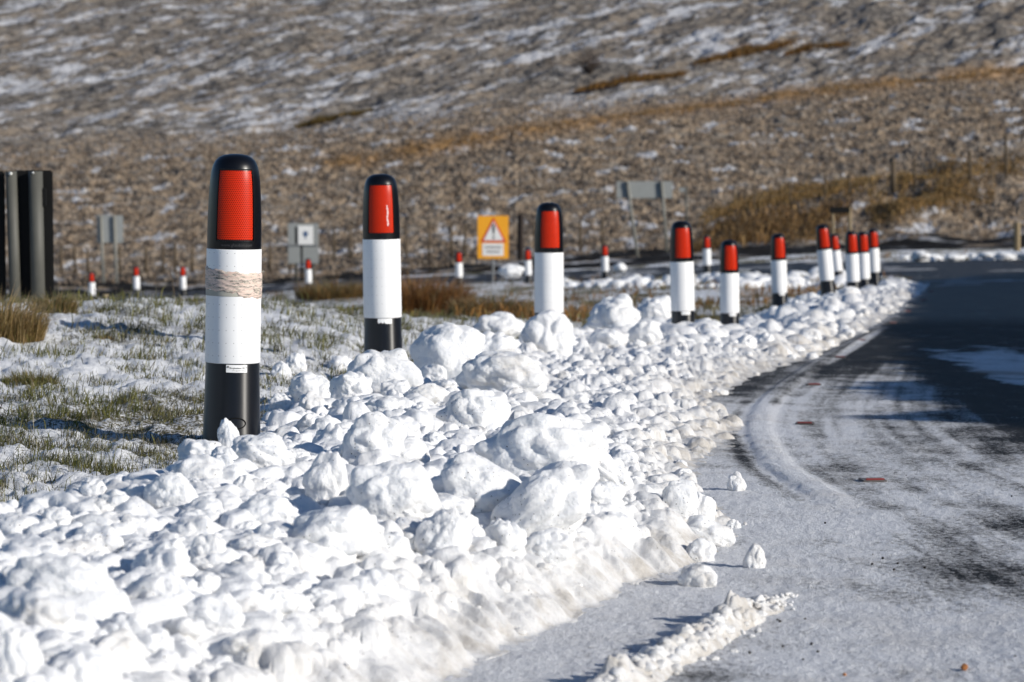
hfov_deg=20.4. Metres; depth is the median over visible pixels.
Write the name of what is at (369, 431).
snow lump
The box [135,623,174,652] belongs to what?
snow lump
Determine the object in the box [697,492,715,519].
snow lump
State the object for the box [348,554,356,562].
snow lump
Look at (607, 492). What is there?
snow lump
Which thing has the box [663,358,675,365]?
snow lump
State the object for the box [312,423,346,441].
snow lump
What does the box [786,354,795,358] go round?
snow lump
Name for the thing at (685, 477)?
snow lump
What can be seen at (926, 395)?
road
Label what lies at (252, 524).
snow lump
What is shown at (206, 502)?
snow lump
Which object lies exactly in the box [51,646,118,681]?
snow lump
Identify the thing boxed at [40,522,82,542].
snow lump
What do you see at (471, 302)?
rush clump
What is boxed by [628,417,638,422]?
snow lump
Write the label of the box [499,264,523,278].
snow lump
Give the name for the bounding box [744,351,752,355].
snow lump
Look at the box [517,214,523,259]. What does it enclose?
gate post
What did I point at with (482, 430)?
snow lump
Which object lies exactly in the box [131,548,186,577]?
snow lump
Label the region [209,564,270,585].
snow lump
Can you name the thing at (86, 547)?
snow lump
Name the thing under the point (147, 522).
snow lump
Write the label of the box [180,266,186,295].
marker bollard
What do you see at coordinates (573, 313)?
rough grass
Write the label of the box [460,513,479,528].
snow lump
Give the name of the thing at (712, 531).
snow lump
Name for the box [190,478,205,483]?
snow lump
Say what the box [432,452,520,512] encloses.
snow lump
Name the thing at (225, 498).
snow lump
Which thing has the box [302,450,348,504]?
snow lump
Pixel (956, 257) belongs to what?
snow lump
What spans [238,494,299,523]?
snow lump
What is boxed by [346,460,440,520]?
snow lump
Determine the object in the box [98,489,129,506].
snow lump
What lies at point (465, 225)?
wire fence
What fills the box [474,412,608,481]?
snow lump
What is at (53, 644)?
snow lump
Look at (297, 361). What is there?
snow lump
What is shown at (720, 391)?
snow lump
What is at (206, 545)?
snow lump
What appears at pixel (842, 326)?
snow lump
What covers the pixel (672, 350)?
snow lump
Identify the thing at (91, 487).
snow lump
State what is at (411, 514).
snow lump
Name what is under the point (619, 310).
snow lump
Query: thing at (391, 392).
snow lump
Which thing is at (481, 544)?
snow lump
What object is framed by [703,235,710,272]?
marker bollard
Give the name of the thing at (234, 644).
snow lump
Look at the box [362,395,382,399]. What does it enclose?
snow lump
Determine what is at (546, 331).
snow lump
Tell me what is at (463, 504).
snow lump
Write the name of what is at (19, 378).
grass tussock
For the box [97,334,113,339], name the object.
grass tussock
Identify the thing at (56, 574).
snow lump
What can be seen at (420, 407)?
snow lump
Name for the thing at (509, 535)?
snow lump
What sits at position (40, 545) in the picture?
snow lump
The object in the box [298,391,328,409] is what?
snow lump
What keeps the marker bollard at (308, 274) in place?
on the ground at (76, 367)
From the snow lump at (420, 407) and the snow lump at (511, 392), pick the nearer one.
the snow lump at (420, 407)
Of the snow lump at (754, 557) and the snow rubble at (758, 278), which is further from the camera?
the snow rubble at (758, 278)
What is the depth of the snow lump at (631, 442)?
10.08 m
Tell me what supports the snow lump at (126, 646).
on the snow bank
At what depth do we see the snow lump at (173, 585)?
5.43 m
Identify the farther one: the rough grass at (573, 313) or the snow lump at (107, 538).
the rough grass at (573, 313)
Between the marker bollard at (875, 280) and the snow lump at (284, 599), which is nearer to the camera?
the snow lump at (284, 599)
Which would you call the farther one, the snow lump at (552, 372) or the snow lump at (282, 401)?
the snow lump at (552, 372)
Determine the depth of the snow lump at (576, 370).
14.05 m
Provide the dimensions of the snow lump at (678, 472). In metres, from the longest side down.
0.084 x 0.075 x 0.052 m
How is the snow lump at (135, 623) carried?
on the snow bank
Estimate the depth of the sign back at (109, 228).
81.42 m
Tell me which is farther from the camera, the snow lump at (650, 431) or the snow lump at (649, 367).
the snow lump at (649, 367)
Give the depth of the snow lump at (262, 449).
7.43 m
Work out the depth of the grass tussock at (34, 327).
13.71 m
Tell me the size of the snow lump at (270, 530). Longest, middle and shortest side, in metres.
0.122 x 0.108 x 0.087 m
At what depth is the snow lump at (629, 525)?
7.42 m
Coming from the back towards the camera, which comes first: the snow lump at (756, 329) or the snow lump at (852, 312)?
the snow lump at (852, 312)
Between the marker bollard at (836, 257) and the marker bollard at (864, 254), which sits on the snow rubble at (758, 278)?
the marker bollard at (836, 257)
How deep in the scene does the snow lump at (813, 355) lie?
20.09 m
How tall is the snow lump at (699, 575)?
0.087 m
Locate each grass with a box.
[185,249,968,327]
[697,152,1023,226]
[864,171,996,228]
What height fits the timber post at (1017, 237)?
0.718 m
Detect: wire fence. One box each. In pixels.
[6,243,291,272]
[333,219,603,259]
[753,134,1023,210]
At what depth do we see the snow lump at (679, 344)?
18.59 m
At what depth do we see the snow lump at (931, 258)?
70.82 m
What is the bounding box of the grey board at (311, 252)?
[288,223,318,280]
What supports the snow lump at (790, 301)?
on the snow bank
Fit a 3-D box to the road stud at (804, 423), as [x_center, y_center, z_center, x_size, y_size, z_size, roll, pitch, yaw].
[1.325,0.369,12.859,0.088,0.015,0.080,1,4,8]
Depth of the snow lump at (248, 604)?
5.58 m
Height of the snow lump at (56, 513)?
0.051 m
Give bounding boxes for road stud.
[795,421,814,424]
[806,383,820,385]
[858,477,886,481]
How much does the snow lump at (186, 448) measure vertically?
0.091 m
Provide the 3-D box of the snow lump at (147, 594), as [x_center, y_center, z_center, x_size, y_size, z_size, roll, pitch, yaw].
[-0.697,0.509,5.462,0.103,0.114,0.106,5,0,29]
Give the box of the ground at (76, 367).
[0,247,1023,501]
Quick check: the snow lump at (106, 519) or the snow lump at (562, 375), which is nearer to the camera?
the snow lump at (106, 519)
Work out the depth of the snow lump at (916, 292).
40.27 m
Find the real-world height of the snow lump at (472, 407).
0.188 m
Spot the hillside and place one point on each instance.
(98, 70)
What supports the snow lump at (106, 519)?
on the snow bank
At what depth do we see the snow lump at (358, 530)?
6.29 m
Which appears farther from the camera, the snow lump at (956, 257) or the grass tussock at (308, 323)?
the snow lump at (956, 257)
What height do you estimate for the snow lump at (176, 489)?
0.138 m
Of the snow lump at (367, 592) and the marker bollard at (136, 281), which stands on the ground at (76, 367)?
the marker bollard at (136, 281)
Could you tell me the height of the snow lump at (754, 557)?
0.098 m
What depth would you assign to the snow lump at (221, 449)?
7.34 m
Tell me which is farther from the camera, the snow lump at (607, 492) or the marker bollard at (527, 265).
the marker bollard at (527, 265)
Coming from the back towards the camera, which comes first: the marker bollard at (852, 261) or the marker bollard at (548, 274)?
the marker bollard at (852, 261)
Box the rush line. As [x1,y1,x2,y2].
[318,65,1023,168]
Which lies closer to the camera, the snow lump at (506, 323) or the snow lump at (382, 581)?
the snow lump at (382, 581)
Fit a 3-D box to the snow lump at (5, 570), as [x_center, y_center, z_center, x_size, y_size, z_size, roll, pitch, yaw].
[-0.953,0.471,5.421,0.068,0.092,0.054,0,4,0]
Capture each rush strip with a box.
[294,107,373,127]
[574,69,690,91]
[692,38,800,65]
[784,40,849,55]
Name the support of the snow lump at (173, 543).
on the snow bank
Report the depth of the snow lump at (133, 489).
6.66 m
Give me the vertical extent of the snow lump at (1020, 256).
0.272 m
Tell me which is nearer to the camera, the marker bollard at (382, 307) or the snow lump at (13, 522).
the snow lump at (13, 522)
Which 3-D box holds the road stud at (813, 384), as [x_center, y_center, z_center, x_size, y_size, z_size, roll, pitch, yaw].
[1.725,0.246,16.276,0.088,0.015,0.080,0,4,-1]
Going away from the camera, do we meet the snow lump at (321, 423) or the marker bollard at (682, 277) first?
the snow lump at (321, 423)
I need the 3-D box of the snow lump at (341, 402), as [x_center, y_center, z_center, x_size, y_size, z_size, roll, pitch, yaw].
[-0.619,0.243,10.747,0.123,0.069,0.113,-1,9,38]
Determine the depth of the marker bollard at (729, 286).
27.79 m
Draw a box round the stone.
[961,663,967,670]
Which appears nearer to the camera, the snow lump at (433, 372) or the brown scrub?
the snow lump at (433, 372)
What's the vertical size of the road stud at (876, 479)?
0.015 m
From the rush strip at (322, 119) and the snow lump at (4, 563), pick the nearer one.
the snow lump at (4, 563)
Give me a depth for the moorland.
129.70 m
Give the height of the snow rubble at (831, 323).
1.232 m
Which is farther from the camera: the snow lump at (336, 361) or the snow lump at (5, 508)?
the snow lump at (336, 361)
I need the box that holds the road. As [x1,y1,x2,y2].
[96,259,1023,681]
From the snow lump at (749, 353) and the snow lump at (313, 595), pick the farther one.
the snow lump at (749, 353)
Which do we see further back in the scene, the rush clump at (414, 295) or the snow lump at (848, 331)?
the rush clump at (414, 295)
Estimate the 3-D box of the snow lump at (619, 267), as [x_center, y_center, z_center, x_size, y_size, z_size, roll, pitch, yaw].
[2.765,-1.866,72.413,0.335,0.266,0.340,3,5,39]
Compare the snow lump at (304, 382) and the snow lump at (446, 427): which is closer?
the snow lump at (446, 427)
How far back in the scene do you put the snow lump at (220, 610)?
5.41 m
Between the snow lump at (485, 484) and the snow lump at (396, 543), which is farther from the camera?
the snow lump at (485, 484)
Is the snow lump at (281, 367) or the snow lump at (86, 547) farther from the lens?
the snow lump at (281, 367)
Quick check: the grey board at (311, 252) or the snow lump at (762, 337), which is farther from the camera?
the grey board at (311, 252)
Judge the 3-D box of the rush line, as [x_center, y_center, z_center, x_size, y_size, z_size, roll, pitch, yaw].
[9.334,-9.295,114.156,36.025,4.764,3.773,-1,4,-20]
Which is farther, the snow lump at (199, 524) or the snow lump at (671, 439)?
the snow lump at (671, 439)
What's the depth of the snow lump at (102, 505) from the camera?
6.46 m
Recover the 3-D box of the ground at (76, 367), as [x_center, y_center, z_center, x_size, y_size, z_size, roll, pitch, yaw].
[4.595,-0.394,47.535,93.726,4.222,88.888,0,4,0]
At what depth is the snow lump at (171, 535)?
6.14 m
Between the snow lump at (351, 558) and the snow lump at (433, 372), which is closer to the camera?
the snow lump at (351, 558)
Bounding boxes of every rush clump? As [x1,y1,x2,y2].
[289,274,362,300]
[354,259,494,313]
[439,286,533,315]
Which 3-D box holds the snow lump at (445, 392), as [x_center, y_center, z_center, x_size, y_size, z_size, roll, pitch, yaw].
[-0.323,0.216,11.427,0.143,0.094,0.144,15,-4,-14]
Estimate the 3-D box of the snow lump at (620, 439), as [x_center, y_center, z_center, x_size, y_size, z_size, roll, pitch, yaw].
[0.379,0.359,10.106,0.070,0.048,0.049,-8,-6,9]
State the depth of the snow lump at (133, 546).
6.03 m
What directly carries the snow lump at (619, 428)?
on the snow bank
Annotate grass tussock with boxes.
[0,284,80,343]
[0,365,61,387]
[20,289,88,313]
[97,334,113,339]
[112,433,179,446]
[270,319,316,325]
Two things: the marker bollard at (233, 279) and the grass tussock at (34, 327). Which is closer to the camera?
the marker bollard at (233, 279)
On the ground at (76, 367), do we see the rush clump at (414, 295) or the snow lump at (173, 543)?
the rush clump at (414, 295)
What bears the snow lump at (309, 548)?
on the snow bank
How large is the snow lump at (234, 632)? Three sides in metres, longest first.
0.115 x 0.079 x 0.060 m
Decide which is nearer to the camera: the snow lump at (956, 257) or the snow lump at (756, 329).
the snow lump at (756, 329)
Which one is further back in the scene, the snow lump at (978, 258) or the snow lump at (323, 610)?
the snow lump at (978, 258)
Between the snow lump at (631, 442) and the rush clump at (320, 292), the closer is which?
the snow lump at (631, 442)
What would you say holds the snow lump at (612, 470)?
on the snow bank
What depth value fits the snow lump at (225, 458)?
7.25 m
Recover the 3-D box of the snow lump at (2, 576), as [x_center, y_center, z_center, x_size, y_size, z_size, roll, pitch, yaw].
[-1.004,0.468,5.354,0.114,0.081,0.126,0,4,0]
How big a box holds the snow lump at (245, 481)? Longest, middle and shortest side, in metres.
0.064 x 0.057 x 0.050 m
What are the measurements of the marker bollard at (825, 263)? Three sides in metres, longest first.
1.125 x 0.203 x 0.203 m
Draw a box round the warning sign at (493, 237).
[477,214,508,280]
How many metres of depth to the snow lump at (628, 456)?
9.29 m
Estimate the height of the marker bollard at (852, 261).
1.118 m
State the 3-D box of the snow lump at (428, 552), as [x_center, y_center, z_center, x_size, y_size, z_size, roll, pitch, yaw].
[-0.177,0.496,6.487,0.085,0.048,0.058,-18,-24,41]
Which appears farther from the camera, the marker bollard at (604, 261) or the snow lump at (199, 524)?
the marker bollard at (604, 261)
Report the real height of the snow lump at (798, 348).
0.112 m
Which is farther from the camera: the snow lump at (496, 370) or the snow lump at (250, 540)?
the snow lump at (496, 370)
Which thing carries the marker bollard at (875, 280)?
on the ground at (76, 367)
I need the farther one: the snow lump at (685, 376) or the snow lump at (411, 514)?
the snow lump at (685, 376)
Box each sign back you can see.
[97,215,122,282]
[616,181,672,256]
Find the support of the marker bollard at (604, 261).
on the ground at (76, 367)
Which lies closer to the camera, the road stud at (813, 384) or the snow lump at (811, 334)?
the road stud at (813, 384)
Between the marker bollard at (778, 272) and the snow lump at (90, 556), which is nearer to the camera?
the snow lump at (90, 556)
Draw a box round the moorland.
[41,10,1023,135]
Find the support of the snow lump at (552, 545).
on the snow bank
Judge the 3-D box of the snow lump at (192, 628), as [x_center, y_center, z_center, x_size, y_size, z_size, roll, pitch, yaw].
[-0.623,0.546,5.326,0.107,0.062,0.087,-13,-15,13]
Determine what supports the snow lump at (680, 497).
on the snow bank
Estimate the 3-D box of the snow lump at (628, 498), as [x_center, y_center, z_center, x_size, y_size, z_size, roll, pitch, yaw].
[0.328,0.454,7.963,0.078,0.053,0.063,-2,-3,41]
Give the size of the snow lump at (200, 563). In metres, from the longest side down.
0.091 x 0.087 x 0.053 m
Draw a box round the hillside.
[0,0,1023,298]
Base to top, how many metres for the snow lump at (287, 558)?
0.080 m
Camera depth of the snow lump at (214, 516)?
6.46 m
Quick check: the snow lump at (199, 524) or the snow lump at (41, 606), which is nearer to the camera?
the snow lump at (41, 606)
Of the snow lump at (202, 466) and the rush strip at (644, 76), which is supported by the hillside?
the rush strip at (644, 76)
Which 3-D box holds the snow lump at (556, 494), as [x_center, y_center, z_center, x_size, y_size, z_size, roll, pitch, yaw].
[0.071,0.418,7.039,0.283,0.241,0.202,0,4,0]
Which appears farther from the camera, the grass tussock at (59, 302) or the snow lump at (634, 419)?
the grass tussock at (59, 302)
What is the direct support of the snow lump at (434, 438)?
on the snow bank
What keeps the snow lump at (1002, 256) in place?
on the road
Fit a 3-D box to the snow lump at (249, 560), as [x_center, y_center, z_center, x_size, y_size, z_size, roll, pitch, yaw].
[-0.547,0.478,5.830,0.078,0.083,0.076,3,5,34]
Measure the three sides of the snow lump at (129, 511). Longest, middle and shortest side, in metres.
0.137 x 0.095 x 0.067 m
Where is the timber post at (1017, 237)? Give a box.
[1013,222,1020,250]
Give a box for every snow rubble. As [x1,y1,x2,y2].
[3,341,759,668]
[564,266,846,287]
[585,278,929,356]
[585,592,797,681]
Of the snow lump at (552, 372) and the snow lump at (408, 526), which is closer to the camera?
the snow lump at (408, 526)
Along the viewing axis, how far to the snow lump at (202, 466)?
7.02 m
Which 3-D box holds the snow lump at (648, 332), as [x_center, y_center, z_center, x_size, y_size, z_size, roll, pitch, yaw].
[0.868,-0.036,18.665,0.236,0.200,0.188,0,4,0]
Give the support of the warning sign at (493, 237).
on the ground at (76, 367)
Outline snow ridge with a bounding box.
[595,590,789,681]
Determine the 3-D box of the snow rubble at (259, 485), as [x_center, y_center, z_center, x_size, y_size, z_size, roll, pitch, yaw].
[0.061,0.295,12.382,1.940,0.698,15.624,0,4,6]
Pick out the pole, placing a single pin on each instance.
(685, 191)
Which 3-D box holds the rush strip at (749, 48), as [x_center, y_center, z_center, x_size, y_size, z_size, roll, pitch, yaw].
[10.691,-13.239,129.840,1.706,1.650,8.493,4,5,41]
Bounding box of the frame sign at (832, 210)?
[829,207,851,233]
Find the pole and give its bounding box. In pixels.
[679,186,687,221]
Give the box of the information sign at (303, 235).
[295,226,312,281]
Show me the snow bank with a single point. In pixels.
(430, 622)
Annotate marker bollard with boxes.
[89,272,94,298]
[133,266,139,296]
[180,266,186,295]
[202,154,264,440]
[305,258,311,288]
[363,174,401,351]
[455,251,462,285]
[524,248,531,283]
[534,202,563,315]
[601,244,608,278]
[670,221,694,323]
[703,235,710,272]
[720,240,739,324]
[771,233,787,306]
[816,224,835,295]
[830,234,842,275]
[845,231,859,288]
[857,231,869,287]
[868,229,880,285]
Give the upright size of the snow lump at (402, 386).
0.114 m
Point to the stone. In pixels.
(964, 667)
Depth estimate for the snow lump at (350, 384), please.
11.04 m
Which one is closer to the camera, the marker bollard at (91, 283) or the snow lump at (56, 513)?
the snow lump at (56, 513)
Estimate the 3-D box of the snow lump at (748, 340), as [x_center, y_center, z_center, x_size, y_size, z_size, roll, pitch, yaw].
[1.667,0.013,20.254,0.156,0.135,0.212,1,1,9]
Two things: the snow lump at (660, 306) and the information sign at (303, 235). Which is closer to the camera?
the snow lump at (660, 306)
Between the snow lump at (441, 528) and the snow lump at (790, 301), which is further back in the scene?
the snow lump at (790, 301)
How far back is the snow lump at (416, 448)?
8.03 m
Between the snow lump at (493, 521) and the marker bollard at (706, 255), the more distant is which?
the marker bollard at (706, 255)
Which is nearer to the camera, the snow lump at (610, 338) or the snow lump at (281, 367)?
the snow lump at (281, 367)
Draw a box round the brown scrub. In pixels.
[693,186,855,252]
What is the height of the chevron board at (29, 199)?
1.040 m
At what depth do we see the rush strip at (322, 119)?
120.86 m
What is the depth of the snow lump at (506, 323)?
19.89 m
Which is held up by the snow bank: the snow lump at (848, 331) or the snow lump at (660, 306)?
the snow lump at (660, 306)
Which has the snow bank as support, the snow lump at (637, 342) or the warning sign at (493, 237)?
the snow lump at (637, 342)
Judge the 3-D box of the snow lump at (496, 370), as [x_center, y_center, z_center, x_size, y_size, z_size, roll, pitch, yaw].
[-0.043,0.160,12.022,0.394,0.230,0.308,0,4,0]
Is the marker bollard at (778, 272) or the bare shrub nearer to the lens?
the marker bollard at (778, 272)
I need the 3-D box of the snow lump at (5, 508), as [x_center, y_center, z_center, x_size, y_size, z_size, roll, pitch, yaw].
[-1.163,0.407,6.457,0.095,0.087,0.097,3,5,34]
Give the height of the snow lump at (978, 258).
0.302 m
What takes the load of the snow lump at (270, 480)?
on the snow bank
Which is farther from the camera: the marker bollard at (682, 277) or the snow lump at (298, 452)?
the marker bollard at (682, 277)
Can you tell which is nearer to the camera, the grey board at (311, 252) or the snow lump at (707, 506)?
the snow lump at (707, 506)
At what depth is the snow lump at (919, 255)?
70.42 m
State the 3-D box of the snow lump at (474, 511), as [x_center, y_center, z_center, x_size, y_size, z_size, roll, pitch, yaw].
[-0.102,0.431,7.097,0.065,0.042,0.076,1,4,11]
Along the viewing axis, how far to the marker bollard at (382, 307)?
14.11 m
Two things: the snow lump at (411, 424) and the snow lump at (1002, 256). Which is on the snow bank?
the snow lump at (411, 424)
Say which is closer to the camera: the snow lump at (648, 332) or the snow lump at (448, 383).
the snow lump at (448, 383)
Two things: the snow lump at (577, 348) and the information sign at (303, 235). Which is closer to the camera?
the snow lump at (577, 348)
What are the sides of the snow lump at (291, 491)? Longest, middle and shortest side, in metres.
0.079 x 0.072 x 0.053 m
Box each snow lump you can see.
[0,502,14,513]
[0,512,39,535]
[0,560,15,570]
[0,571,5,580]
[0,587,74,629]
[0,627,43,676]
[1,537,67,555]
[1,565,14,578]
[6,553,118,595]
[20,630,36,638]
[36,629,94,665]
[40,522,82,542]
[43,506,73,520]
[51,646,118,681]
[58,538,101,555]
[66,522,123,553]
[71,513,120,524]
[78,477,106,495]
[82,550,103,560]
[91,628,146,671]
[94,497,113,512]
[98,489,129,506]
[99,612,148,633]
[113,509,139,516]
[117,514,159,530]
[118,483,145,500]
[118,542,152,552]
[125,584,156,599]
[126,571,190,607]
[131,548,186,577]
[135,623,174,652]
[143,472,198,508]
[149,538,189,561]
[152,532,184,540]
[162,616,205,641]
[167,515,214,535]
[174,454,222,478]
[176,508,223,523]
[177,439,221,460]
[183,496,224,512]
[184,592,244,631]
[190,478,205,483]
[190,534,226,558]
[190,555,212,570]
[191,571,220,593]
[207,655,229,663]
[208,490,243,511]
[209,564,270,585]
[210,445,237,459]
[213,452,233,465]
[217,418,239,446]
[223,635,253,654]
[226,534,281,549]
[227,555,264,570]
[227,628,246,634]
[231,432,293,467]
[233,475,252,489]
[235,520,261,528]
[236,597,262,612]
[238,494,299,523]
[243,523,287,538]
[258,584,300,613]
[261,477,276,484]
[263,489,288,499]
[264,563,294,576]
[268,393,291,410]
[270,361,291,378]
[272,550,297,566]
[281,537,325,563]
[285,353,306,373]
[285,487,304,496]
[288,371,330,402]
[288,448,310,458]
[291,504,383,556]
[296,413,322,428]
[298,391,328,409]
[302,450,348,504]
[304,587,336,605]
[309,603,337,618]
[310,415,341,429]
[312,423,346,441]
[327,355,351,372]
[329,371,372,399]
[331,396,359,408]
[339,411,406,463]
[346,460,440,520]
[347,348,423,393]
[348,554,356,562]
[349,579,376,604]
[351,568,398,595]
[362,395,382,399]
[364,395,404,411]
[380,379,409,392]
[380,568,410,586]
[381,389,403,396]
[382,532,411,555]
[390,415,419,437]
[395,517,421,552]
[400,436,429,463]
[403,385,442,403]
[403,510,432,519]
[406,404,427,411]
[410,322,484,378]
[414,508,472,554]
[419,364,446,381]
[422,383,449,398]
[422,548,441,555]
[423,432,446,444]
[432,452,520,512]
[435,379,457,390]
[436,388,510,427]
[437,492,473,513]
[439,421,458,432]
[455,351,547,395]
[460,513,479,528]
[469,426,486,433]
[469,536,496,551]
[472,508,481,513]
[473,312,524,337]
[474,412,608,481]
[482,331,517,351]
[485,518,504,532]
[486,520,526,551]
[491,460,597,536]
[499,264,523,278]
[502,388,522,396]
[520,309,574,356]
[525,527,571,565]
[549,369,557,375]
[558,370,570,379]
[569,532,574,541]
[572,345,585,351]
[572,366,582,373]
[587,293,640,329]
[587,328,628,348]
[591,481,624,505]
[596,367,604,371]
[598,453,633,491]
[602,511,638,540]
[607,423,622,430]
[610,374,620,380]
[612,435,626,442]
[612,449,638,464]
[613,262,626,272]
[622,494,636,502]
[627,321,661,344]
[627,440,635,445]
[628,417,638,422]
[633,339,646,346]
[637,295,670,319]
[643,428,653,438]
[644,365,655,371]
[662,479,698,519]
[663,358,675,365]
[665,346,680,354]
[667,436,675,441]
[670,468,691,475]
[676,342,687,346]
[677,563,717,587]
[679,474,695,482]
[682,374,692,379]
[685,538,716,561]
[687,515,735,546]
[696,323,728,337]
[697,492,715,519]
[713,387,728,394]
[726,519,740,527]
[727,471,746,490]
[738,333,756,347]
[743,543,765,567]
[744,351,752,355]
[747,327,765,333]
[754,332,774,343]
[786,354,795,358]
[787,299,804,303]
[794,345,805,351]
[799,328,821,340]
[804,352,818,358]
[838,324,848,329]
[839,286,860,294]
[839,309,854,315]
[839,328,854,335]
[910,250,930,260]
[911,291,921,294]
[912,254,936,260]
[944,254,966,260]
[973,256,995,259]
[977,252,992,258]
[993,252,1014,259]
[1017,252,1023,259]
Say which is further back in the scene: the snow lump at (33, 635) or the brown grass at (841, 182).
the brown grass at (841, 182)
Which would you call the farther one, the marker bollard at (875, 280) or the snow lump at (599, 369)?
the marker bollard at (875, 280)
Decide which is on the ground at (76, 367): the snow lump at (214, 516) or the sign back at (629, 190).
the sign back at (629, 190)
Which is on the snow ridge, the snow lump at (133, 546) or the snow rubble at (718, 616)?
the snow rubble at (718, 616)
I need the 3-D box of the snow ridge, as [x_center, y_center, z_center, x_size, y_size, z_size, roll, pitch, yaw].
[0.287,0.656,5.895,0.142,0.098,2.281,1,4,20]
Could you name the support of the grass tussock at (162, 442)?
on the ground at (76, 367)
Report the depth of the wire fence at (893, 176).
97.81 m
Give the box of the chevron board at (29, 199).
[0,170,53,301]
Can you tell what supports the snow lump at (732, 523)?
on the snow bank
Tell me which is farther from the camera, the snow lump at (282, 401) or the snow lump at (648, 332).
the snow lump at (648, 332)
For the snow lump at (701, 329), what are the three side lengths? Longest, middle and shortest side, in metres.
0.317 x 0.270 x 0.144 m
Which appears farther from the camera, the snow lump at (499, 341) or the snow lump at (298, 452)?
the snow lump at (499, 341)
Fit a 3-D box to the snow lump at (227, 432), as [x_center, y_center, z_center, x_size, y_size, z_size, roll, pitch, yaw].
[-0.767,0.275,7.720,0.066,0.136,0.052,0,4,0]
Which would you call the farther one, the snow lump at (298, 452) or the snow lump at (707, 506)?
the snow lump at (707, 506)
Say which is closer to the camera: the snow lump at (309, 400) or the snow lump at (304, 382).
the snow lump at (309, 400)
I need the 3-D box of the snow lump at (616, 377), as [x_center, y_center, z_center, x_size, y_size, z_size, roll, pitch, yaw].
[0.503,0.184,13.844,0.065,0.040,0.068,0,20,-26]
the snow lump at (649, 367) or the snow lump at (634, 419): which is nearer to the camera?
the snow lump at (634, 419)
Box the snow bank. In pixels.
[0,278,928,681]
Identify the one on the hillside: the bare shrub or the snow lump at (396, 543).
the bare shrub
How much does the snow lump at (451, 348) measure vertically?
0.312 m
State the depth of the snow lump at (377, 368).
11.45 m
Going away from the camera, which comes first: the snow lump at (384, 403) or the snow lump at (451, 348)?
the snow lump at (384, 403)
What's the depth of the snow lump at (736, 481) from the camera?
9.35 m
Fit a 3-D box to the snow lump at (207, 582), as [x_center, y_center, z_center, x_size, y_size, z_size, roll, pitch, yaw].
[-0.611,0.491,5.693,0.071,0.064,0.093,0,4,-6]
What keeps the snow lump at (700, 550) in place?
on the road
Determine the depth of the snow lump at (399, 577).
6.13 m
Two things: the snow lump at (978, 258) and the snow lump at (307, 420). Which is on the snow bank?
the snow lump at (307, 420)
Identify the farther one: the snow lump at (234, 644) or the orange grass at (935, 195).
the orange grass at (935, 195)
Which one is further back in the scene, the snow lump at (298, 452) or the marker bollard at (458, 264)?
the marker bollard at (458, 264)
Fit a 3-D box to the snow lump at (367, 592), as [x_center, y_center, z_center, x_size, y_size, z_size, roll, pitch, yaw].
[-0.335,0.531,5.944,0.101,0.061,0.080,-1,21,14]
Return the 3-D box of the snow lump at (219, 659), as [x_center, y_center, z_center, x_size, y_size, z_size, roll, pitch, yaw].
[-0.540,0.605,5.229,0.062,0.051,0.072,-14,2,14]
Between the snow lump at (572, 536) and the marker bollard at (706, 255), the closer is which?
the snow lump at (572, 536)
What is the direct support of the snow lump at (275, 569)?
on the snow bank
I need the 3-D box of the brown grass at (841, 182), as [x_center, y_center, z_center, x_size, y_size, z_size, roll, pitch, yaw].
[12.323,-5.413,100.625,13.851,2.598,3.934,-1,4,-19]
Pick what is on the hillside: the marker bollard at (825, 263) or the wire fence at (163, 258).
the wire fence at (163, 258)
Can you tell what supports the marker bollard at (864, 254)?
on the ground at (76, 367)
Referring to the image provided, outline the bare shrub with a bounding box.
[556,39,612,73]
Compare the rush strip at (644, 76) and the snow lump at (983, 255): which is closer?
the snow lump at (983, 255)
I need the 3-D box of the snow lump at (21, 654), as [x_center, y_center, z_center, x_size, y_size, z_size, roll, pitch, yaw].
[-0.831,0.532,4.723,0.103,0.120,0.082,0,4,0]
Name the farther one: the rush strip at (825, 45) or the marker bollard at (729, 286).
the rush strip at (825, 45)

